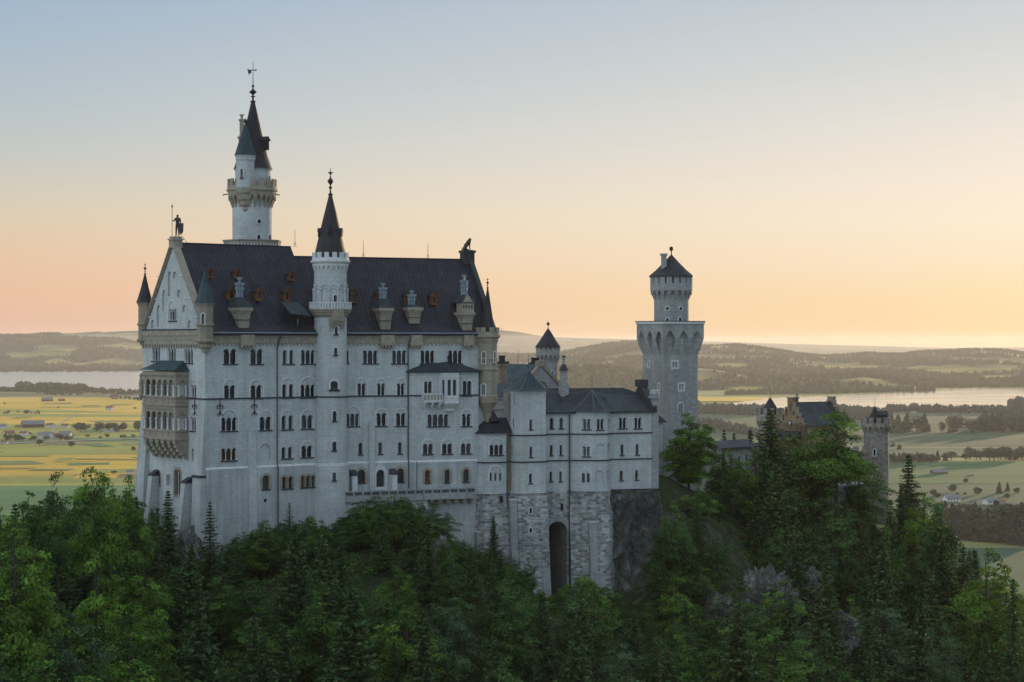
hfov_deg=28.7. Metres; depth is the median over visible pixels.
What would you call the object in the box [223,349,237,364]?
window
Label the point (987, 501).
house
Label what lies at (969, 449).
valley tree
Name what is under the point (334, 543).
spruce tree
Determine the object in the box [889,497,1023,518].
meadow
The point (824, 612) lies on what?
spruce tree
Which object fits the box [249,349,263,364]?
window
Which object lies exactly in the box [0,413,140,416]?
meadow
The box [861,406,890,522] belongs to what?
battlemented tower
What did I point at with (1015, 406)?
wooded knoll
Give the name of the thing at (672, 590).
broadleaf tree
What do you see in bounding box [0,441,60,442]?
meadow
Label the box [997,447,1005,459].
valley tree
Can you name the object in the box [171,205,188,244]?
knight statue
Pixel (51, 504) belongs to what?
spruce tree
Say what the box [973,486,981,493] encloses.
valley tree
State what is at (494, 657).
spruce tree
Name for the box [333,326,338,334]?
window
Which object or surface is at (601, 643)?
broadleaf tree
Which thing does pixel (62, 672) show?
spruce tree
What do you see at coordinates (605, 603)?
broadleaf tree
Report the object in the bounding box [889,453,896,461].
valley tree
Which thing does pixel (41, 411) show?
meadow
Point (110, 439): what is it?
meadow
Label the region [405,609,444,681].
spruce tree
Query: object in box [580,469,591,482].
window
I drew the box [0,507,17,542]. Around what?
broadleaf tree
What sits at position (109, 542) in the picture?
broadleaf tree
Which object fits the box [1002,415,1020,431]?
valley tree
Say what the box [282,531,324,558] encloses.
shrub
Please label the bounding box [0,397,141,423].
meadow
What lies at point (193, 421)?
window
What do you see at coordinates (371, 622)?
broadleaf tree
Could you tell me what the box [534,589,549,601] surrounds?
shrub
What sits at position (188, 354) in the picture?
window
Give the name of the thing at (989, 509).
valley tree
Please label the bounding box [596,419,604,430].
window
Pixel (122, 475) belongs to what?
meadow
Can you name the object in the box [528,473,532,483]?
window
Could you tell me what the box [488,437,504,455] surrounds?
window
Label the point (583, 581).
broadleaf tree
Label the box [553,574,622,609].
broadleaf tree
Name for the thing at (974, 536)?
valley conifer
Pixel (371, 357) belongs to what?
window
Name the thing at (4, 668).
spruce tree
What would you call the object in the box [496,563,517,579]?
shrub
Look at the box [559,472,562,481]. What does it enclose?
window
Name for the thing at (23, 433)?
house
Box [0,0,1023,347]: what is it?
sky
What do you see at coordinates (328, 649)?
broadleaf tree
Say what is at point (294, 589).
spruce tree
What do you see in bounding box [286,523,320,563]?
broadleaf tree
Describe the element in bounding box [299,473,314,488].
window
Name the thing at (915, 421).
valley tree
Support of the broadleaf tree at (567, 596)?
on the castle hill at (669, 489)
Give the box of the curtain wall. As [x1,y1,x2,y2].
[839,446,865,489]
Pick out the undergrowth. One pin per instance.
(517, 592)
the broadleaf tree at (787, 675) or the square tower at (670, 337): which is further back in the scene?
the square tower at (670, 337)
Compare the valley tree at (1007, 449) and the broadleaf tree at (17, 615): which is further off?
the valley tree at (1007, 449)
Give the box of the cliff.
[607,488,662,595]
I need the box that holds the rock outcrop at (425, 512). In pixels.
[417,509,438,527]
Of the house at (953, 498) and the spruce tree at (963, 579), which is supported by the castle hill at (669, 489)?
the spruce tree at (963, 579)
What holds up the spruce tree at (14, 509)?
on the castle hill at (669, 489)
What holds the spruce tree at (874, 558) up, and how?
on the castle hill at (669, 489)
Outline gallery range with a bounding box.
[700,439,760,498]
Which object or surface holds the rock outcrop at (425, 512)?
on the castle hill at (669, 489)
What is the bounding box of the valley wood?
[698,400,1000,448]
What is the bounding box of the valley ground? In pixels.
[0,386,1023,609]
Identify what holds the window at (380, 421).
in the castle hall
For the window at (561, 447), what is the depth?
350.06 m
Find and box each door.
[332,294,336,303]
[375,466,387,489]
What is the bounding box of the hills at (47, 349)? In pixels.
[0,334,1023,383]
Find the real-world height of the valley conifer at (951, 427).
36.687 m
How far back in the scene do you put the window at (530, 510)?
344.13 m
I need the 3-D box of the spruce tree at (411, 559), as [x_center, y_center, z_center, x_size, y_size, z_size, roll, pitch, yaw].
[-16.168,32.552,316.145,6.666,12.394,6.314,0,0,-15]
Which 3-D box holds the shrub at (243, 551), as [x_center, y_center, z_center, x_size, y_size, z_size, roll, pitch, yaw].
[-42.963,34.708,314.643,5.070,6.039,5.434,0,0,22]
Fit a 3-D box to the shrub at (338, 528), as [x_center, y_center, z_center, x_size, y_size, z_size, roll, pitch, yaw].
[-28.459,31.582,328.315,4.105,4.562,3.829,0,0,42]
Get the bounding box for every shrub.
[185,564,209,585]
[219,539,240,557]
[223,543,256,576]
[225,537,249,552]
[230,531,256,553]
[272,522,296,541]
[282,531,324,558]
[298,517,329,534]
[303,529,330,558]
[313,529,331,553]
[314,520,332,534]
[328,507,361,531]
[331,520,343,535]
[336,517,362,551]
[338,514,373,550]
[339,530,352,551]
[367,500,390,513]
[415,514,449,545]
[436,529,454,547]
[451,537,465,553]
[455,546,463,562]
[457,553,468,566]
[459,540,472,555]
[473,544,486,556]
[495,563,520,584]
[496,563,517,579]
[502,554,520,579]
[511,573,524,590]
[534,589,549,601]
[547,588,563,606]
[549,591,572,614]
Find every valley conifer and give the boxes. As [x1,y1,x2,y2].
[890,415,895,430]
[892,415,902,432]
[906,413,912,431]
[917,453,923,461]
[921,418,930,432]
[942,509,948,536]
[946,503,955,536]
[947,416,956,431]
[965,508,976,540]
[970,422,975,432]
[970,517,981,540]
[972,510,983,540]
[982,422,988,431]
[984,513,999,541]
[987,412,998,430]
[995,482,1002,492]
[997,416,1006,431]
[1002,518,1012,544]
[1014,522,1023,545]
[1016,416,1023,431]
[1018,502,1023,513]
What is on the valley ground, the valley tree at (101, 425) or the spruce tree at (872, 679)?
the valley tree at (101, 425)
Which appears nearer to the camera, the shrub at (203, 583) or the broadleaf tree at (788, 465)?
the shrub at (203, 583)
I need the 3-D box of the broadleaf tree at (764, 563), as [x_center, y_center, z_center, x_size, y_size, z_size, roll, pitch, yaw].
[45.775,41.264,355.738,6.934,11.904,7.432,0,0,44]
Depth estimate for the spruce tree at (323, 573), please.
292.51 m
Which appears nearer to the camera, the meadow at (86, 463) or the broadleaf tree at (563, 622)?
the broadleaf tree at (563, 622)
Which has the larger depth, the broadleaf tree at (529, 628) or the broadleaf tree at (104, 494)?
the broadleaf tree at (104, 494)
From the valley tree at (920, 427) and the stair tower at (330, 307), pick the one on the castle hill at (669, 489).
the stair tower at (330, 307)
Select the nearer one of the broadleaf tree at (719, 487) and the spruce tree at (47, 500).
the spruce tree at (47, 500)
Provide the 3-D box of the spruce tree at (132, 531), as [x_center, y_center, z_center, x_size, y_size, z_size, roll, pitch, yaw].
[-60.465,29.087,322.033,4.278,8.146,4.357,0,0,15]
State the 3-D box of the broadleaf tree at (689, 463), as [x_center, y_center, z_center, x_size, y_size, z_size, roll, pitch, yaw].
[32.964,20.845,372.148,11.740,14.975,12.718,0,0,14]
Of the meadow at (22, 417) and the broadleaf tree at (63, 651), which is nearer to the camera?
the broadleaf tree at (63, 651)
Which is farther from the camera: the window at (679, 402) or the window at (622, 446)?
the window at (679, 402)
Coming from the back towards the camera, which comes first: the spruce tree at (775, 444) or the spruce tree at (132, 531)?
the spruce tree at (775, 444)
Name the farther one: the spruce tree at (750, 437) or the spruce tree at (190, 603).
the spruce tree at (750, 437)
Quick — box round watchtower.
[535,322,560,378]
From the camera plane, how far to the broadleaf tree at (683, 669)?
305.79 m
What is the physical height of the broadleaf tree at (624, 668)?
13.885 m
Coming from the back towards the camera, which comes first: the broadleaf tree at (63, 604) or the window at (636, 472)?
the window at (636, 472)
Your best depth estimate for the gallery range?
406.53 m
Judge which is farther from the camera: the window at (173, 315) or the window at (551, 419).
the window at (551, 419)
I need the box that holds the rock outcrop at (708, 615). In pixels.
[700,591,741,637]
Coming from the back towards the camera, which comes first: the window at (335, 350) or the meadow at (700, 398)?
the meadow at (700, 398)
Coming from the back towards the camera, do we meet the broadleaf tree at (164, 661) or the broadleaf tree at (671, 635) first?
the broadleaf tree at (671, 635)
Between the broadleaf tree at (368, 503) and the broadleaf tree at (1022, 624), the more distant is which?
the broadleaf tree at (1022, 624)
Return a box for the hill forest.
[0,332,1023,393]
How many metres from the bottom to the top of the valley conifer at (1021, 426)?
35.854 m
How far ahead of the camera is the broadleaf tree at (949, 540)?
386.82 m
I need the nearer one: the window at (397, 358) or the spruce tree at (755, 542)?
the window at (397, 358)
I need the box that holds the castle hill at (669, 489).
[10,475,999,681]
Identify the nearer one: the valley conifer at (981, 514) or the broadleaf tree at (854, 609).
the broadleaf tree at (854, 609)
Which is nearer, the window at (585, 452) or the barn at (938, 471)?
the window at (585, 452)
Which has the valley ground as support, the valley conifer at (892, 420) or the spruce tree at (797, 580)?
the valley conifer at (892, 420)
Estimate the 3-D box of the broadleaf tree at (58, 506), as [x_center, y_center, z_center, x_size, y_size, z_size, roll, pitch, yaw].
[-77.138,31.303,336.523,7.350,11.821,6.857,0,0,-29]
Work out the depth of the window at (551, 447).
349.47 m
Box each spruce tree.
[0,632,12,681]
[2,553,63,681]
[7,504,21,520]
[34,570,78,676]
[41,490,51,529]
[44,493,60,531]
[58,517,124,668]
[83,483,92,521]
[100,556,127,636]
[104,495,130,574]
[127,496,144,546]
[131,509,172,597]
[131,646,146,681]
[153,508,162,533]
[154,491,184,582]
[163,543,226,665]
[172,607,225,681]
[196,502,225,589]
[233,617,273,681]
[249,636,278,681]
[262,525,319,637]
[271,626,299,681]
[272,530,312,608]
[283,502,295,535]
[291,533,348,661]
[315,587,384,681]
[319,528,348,573]
[321,663,336,681]
[328,543,352,616]
[384,642,403,681]
[390,509,424,581]
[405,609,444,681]
[409,516,447,603]
[482,637,506,681]
[483,517,503,575]
[516,597,566,681]
[559,630,595,681]
[560,588,605,681]
[618,616,649,681]
[626,621,649,668]
[646,560,678,637]
[655,645,686,681]
[671,602,706,668]
[706,602,762,681]
[718,453,736,515]
[720,430,725,440]
[731,409,812,516]
[739,493,769,565]
[743,445,772,540]
[747,430,757,462]
[748,462,811,566]
[764,663,778,681]
[768,593,806,667]
[784,518,819,632]
[801,559,856,681]
[805,472,833,525]
[821,669,833,681]
[824,505,855,580]
[846,530,913,635]
[850,551,913,681]
[852,619,881,681]
[868,670,876,681]
[871,627,891,681]
[874,500,907,582]
[884,454,934,553]
[892,598,943,681]
[893,486,912,567]
[916,568,957,681]
[923,539,955,635]
[941,547,993,649]
[943,605,980,681]
[961,553,982,622]
[970,550,988,613]
[971,551,989,593]
[975,634,998,681]
[989,591,1000,658]
[989,592,1023,681]
[995,578,1023,681]
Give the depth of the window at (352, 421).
336.90 m
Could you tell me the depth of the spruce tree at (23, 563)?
240.78 m
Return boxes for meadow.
[0,394,131,396]
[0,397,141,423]
[0,409,112,412]
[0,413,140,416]
[0,423,139,438]
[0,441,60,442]
[0,442,137,454]
[0,454,48,456]
[0,455,136,466]
[0,461,43,464]
[0,467,135,475]
[0,475,134,485]
[0,485,134,524]
[11,416,31,418]
[29,469,71,470]
[43,442,100,444]
[46,404,66,406]
[57,457,73,460]
[59,459,95,461]
[63,406,104,406]
[68,462,108,464]
[74,421,122,422]
[74,438,138,440]
[74,474,119,477]
[74,474,134,477]
[81,430,139,431]
[86,429,109,431]
[86,443,110,446]
[89,420,137,421]
[89,469,116,472]
[115,468,135,471]
[121,442,138,444]
[698,396,769,400]
[698,411,972,417]
[700,418,1023,433]
[709,433,1023,445]
[757,461,1023,474]
[850,446,1023,455]
[889,475,1023,483]
[889,484,1023,497]
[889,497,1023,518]
[893,413,995,423]
[950,548,1023,603]
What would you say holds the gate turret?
on the castle hill at (669, 489)
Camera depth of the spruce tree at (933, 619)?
351.68 m
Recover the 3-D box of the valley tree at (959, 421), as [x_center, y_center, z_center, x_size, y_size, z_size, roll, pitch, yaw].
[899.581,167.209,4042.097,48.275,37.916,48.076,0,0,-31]
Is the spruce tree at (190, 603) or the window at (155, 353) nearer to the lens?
the spruce tree at (190, 603)
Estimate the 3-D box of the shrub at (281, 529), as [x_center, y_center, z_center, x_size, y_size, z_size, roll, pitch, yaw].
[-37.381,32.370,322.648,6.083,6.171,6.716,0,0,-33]
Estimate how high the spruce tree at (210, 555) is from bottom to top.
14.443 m
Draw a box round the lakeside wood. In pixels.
[1,380,139,400]
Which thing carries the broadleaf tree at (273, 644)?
on the castle hill at (669, 489)
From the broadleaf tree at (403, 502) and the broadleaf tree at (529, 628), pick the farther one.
the broadleaf tree at (403, 502)
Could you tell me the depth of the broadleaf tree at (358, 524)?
323.96 m
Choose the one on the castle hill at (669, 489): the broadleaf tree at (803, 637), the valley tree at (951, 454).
the broadleaf tree at (803, 637)
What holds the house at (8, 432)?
on the meadow at (35, 431)
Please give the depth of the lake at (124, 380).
9728.15 m
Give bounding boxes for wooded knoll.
[995,395,1023,425]
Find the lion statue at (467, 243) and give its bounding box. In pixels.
[462,238,471,249]
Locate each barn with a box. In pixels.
[21,420,44,427]
[41,397,52,400]
[930,469,947,473]
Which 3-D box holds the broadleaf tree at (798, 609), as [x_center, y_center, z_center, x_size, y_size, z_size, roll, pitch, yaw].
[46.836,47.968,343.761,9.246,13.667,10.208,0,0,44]
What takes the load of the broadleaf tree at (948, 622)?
on the castle hill at (669, 489)
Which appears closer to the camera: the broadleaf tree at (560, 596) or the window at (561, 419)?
the broadleaf tree at (560, 596)
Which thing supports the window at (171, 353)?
in the castle hall
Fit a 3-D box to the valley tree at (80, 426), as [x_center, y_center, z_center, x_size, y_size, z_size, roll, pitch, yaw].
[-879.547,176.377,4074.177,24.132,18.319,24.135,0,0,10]
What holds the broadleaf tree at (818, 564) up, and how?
on the castle hill at (669, 489)
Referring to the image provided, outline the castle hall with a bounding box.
[134,236,499,561]
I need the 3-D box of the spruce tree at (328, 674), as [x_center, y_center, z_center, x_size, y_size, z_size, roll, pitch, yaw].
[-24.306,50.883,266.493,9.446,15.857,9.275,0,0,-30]
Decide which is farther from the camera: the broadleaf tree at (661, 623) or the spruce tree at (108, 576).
the broadleaf tree at (661, 623)
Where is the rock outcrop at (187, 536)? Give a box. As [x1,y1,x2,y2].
[170,525,201,566]
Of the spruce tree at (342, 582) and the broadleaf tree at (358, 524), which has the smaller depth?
the spruce tree at (342, 582)
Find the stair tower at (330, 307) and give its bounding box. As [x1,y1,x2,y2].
[309,168,351,534]
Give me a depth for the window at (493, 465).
344.30 m
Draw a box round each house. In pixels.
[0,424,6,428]
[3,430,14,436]
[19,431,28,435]
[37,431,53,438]
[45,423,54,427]
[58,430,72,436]
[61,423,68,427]
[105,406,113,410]
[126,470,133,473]
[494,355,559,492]
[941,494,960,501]
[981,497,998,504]
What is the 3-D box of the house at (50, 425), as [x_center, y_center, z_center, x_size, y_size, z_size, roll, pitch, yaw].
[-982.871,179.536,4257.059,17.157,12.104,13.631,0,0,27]
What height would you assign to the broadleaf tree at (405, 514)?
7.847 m
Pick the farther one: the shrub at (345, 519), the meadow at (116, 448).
the meadow at (116, 448)
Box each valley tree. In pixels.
[75,423,86,431]
[94,422,105,430]
[107,423,118,428]
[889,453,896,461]
[897,421,909,432]
[908,415,923,431]
[917,423,929,430]
[921,453,929,460]
[929,489,936,496]
[937,421,946,431]
[942,505,967,527]
[945,414,969,431]
[947,451,956,460]
[947,484,956,490]
[955,503,972,510]
[958,506,977,512]
[961,453,970,458]
[963,446,975,459]
[964,419,981,429]
[968,502,979,509]
[970,450,980,459]
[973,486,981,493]
[975,451,984,459]
[977,415,988,426]
[982,447,995,460]
[983,505,993,514]
[987,448,1001,458]
[992,503,1015,517]
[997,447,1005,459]
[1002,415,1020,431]
[1004,447,1012,457]
[1008,448,1020,459]
[1012,504,1019,513]
[1018,449,1023,459]
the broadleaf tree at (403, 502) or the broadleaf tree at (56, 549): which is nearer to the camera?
the broadleaf tree at (56, 549)
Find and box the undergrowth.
[7,508,1023,681]
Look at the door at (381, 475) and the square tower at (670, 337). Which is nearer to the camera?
the door at (381, 475)
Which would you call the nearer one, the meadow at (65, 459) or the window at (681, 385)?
the window at (681, 385)
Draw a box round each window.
[151,347,159,361]
[165,472,171,487]
[167,300,177,321]
[168,348,175,360]
[184,349,192,363]
[189,379,196,398]
[189,411,196,431]
[219,409,238,431]
[220,448,237,461]
[222,379,237,398]
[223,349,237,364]
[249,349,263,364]
[249,379,263,398]
[256,218,261,223]
[258,410,273,430]
[260,473,271,490]
[280,409,294,430]
[280,474,294,489]
[281,377,294,398]
[281,447,293,459]
[282,350,294,364]
[299,376,315,398]
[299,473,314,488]
[300,350,315,364]
[300,409,314,429]
[300,440,314,458]
[329,379,339,389]
[331,440,337,451]
[331,471,336,481]
[332,410,337,421]
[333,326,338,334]
[333,347,337,355]
[347,406,360,427]
[355,378,367,396]
[356,467,367,483]
[358,443,363,455]
[362,350,378,364]
[375,378,386,396]
[375,408,388,426]
[378,442,382,454]
[391,350,407,364]
[394,408,407,426]
[395,378,406,396]
[396,466,406,482]
[397,442,402,454]
[420,350,434,364]
[421,439,434,454]
[423,380,432,392]
[423,468,431,483]
[427,414,449,427]
[441,438,453,454]
[442,467,451,483]
[448,350,463,363]
[459,438,472,454]
[460,409,472,426]
[461,379,472,396]
[461,467,470,482]
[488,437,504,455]
[488,465,502,480]
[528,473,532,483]
[528,507,532,513]
[529,419,532,430]
[529,447,533,457]
[549,418,554,429]
[549,445,553,455]
[559,418,563,429]
[559,445,562,455]
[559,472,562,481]
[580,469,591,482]
[581,442,591,457]
[582,419,591,430]
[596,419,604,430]
[618,418,627,429]
[619,471,623,480]
[620,444,624,455]
[633,418,642,428]
[635,444,639,455]
[635,470,638,480]
[671,360,678,368]
[677,402,683,411]
[678,382,684,391]
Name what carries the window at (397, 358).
in the castle hall
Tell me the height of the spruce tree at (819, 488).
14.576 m
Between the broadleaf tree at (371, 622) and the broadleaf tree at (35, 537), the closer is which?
the broadleaf tree at (35, 537)
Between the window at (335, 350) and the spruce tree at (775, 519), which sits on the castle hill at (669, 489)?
the spruce tree at (775, 519)
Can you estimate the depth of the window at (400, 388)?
340.29 m
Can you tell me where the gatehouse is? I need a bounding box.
[776,394,846,475]
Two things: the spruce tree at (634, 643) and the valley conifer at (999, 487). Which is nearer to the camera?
the spruce tree at (634, 643)
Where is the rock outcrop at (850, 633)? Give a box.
[820,609,860,659]
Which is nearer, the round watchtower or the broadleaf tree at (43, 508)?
the broadleaf tree at (43, 508)
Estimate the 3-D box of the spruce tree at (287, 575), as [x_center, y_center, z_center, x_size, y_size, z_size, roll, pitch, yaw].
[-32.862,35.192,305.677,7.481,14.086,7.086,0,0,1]
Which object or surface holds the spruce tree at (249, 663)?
on the castle hill at (669, 489)
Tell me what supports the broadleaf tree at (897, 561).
on the castle hill at (669, 489)
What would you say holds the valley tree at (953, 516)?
on the valley ground
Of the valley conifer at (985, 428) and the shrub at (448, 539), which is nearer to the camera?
the shrub at (448, 539)
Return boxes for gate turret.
[756,397,783,467]
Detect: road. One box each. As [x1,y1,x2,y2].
[0,438,138,443]
[757,447,1023,447]
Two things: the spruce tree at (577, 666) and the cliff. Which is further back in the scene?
the cliff
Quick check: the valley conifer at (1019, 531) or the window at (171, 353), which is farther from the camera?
the valley conifer at (1019, 531)
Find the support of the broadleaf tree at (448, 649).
on the castle hill at (669, 489)
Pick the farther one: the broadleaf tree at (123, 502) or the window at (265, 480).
the broadleaf tree at (123, 502)
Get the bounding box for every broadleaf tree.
[0,505,75,594]
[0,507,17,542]
[0,527,70,678]
[0,532,64,633]
[0,570,59,674]
[2,504,61,552]
[2,510,135,617]
[4,490,54,592]
[6,632,102,681]
[8,551,74,638]
[25,500,55,538]
[36,471,87,613]
[39,611,116,681]
[40,494,64,520]
[54,594,170,681]
[59,491,96,532]
[61,550,126,681]
[64,466,128,629]
[68,486,99,516]
[89,479,124,518]
[90,626,160,681]
[109,475,156,594]
[110,560,181,649]
[118,487,132,515]
[128,577,177,681]
[133,645,187,681]
[139,507,174,556]
[159,560,207,632]
[173,620,213,681]
[177,576,251,647]
[210,625,290,681]
[216,608,296,671]
[219,580,280,652]
[231,527,285,574]
[238,532,281,575]
[246,523,271,545]
[249,520,282,543]
[257,531,287,572]
[271,520,291,539]
[279,583,363,681]
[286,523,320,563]
[290,516,332,560]
[315,625,355,681]
[326,573,385,641]
[340,501,375,548]
[341,503,363,524]
[345,508,379,549]
[348,499,372,518]
[357,590,406,675]
[363,493,420,527]
[363,610,447,681]
[364,496,385,513]
[367,503,407,542]
[368,506,408,547]
[373,505,405,547]
[374,566,422,625]
[383,599,431,667]
[391,497,413,516]
[391,500,421,547]
[415,503,425,512]
[418,502,462,537]
[419,509,459,544]
[425,554,478,637]
[426,597,486,678]
[433,539,457,568]
[475,593,543,677]
[483,564,538,645]
[492,661,526,681]
[519,557,538,594]
[549,588,598,645]
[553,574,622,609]
[553,586,567,611]
[555,583,634,670]
[559,586,578,614]
[562,577,584,591]
[564,579,614,631]
[575,575,594,613]
[596,642,649,681]
[598,598,623,629]
[605,593,622,610]
[606,662,634,681]
[638,518,687,597]
[652,500,697,568]
[656,573,701,636]
[656,578,684,610]
[656,609,704,640]
[656,612,689,640]
[657,622,682,657]
[658,628,709,681]
[659,413,720,490]
[660,596,702,623]
[662,622,694,661]
[665,527,707,603]
[667,625,712,681]
[676,483,720,518]
[677,586,709,614]
[686,571,715,607]
[689,623,775,681]
[696,576,784,662]
[700,534,737,591]
[703,453,739,523]
[711,448,745,507]
[727,450,783,527]
[727,629,835,681]
[754,580,810,646]
[756,540,788,574]
[758,650,803,681]
[767,447,797,489]
[774,432,810,503]
[781,434,816,500]
[783,622,835,681]
[789,410,881,514]
[789,432,841,514]
[803,536,839,603]
[806,486,866,549]
[807,510,864,607]
[814,655,861,681]
[833,450,894,533]
[837,594,867,663]
[840,599,912,681]
[857,525,921,608]
[858,512,880,551]
[887,647,958,681]
[893,491,929,533]
[895,555,941,631]
[899,492,957,577]
[910,535,948,597]
[911,502,965,592]
[919,623,965,681]
[932,597,978,661]
[933,634,955,665]
[947,547,1023,678]
[984,567,1011,607]
[994,595,1023,649]
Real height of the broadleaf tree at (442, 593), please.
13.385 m
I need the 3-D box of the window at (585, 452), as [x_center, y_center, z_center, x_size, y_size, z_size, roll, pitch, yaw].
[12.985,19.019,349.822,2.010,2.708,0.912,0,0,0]
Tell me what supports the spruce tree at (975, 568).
on the castle hill at (669, 489)
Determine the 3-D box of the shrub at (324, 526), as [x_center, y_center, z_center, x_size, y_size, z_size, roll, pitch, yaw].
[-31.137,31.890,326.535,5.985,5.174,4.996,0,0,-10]
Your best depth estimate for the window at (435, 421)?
341.87 m
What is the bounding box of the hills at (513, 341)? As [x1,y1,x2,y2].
[61,330,1023,354]
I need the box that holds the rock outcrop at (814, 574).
[785,559,822,603]
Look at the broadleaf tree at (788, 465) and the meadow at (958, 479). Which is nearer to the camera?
the broadleaf tree at (788, 465)
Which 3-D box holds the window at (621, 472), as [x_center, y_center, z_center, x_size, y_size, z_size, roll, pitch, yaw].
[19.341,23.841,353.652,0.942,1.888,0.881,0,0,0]
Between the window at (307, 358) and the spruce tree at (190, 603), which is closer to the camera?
the spruce tree at (190, 603)
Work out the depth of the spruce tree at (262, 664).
256.52 m
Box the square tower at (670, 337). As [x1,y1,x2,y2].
[635,246,705,492]
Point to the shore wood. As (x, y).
(130, 367)
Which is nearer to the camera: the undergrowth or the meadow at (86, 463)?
the undergrowth
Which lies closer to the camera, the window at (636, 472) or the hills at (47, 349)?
the window at (636, 472)
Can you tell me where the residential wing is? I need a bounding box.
[474,354,660,604]
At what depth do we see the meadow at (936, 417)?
4856.19 m
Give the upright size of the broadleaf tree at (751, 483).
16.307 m
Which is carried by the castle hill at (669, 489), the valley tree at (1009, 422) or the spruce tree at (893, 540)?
the spruce tree at (893, 540)
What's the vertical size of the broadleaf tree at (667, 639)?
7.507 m
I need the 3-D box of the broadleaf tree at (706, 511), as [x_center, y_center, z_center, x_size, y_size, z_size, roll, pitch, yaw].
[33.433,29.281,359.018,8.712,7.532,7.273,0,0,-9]
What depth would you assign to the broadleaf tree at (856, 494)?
402.82 m
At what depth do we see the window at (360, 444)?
337.48 m
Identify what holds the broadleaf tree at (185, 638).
on the castle hill at (669, 489)
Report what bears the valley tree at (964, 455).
on the valley ground
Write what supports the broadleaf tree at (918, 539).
on the castle hill at (669, 489)
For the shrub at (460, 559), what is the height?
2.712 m
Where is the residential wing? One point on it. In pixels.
(573, 455)
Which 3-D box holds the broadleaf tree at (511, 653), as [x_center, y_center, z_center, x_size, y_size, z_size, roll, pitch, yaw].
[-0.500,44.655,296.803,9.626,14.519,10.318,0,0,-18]
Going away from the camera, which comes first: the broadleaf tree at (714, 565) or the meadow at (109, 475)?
the broadleaf tree at (714, 565)
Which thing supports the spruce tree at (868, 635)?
on the castle hill at (669, 489)
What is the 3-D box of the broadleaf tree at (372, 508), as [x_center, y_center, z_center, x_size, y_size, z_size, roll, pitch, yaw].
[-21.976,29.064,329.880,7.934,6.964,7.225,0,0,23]
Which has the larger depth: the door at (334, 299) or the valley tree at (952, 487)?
the valley tree at (952, 487)
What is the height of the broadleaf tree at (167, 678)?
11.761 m
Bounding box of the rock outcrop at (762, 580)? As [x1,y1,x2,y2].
[736,562,806,635]
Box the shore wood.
[0,364,935,394]
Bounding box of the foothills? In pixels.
[558,367,1023,390]
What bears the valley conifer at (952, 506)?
on the valley ground
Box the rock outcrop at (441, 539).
[425,534,454,569]
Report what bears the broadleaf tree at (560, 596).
on the castle hill at (669, 489)
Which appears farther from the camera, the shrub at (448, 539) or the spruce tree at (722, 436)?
the spruce tree at (722, 436)
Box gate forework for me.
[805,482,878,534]
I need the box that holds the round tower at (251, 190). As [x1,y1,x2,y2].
[222,69,281,245]
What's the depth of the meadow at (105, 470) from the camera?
2846.96 m
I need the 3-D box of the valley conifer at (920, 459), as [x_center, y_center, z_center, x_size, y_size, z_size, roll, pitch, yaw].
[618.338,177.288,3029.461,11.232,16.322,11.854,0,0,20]
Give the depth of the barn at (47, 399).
6137.08 m
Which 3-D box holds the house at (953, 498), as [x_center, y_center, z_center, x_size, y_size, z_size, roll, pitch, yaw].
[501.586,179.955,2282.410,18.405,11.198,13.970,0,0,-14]
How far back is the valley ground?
6115.76 m
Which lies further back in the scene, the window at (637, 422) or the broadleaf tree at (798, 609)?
the window at (637, 422)
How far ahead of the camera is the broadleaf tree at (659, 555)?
344.57 m
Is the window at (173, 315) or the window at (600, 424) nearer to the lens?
the window at (173, 315)
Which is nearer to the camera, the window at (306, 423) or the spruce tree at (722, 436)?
the window at (306, 423)
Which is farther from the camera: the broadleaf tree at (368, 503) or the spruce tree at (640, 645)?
the broadleaf tree at (368, 503)
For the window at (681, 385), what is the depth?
383.91 m
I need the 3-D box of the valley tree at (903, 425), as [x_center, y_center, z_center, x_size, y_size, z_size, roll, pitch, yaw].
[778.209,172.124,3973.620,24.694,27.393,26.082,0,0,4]
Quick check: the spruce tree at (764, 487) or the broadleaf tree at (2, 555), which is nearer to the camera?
the broadleaf tree at (2, 555)
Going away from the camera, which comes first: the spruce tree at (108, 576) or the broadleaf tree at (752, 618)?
the spruce tree at (108, 576)
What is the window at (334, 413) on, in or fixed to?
in the stair tower at (330, 307)
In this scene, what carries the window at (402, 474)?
in the castle hall
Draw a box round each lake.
[0,369,142,391]
[729,389,1023,409]
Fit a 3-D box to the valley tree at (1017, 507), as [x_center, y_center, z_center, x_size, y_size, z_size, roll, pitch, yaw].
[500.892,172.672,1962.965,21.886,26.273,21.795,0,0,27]
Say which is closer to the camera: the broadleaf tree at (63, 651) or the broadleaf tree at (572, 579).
the broadleaf tree at (63, 651)
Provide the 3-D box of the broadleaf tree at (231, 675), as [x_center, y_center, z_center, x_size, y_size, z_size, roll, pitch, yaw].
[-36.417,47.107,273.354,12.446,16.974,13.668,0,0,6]
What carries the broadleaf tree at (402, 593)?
on the castle hill at (669, 489)

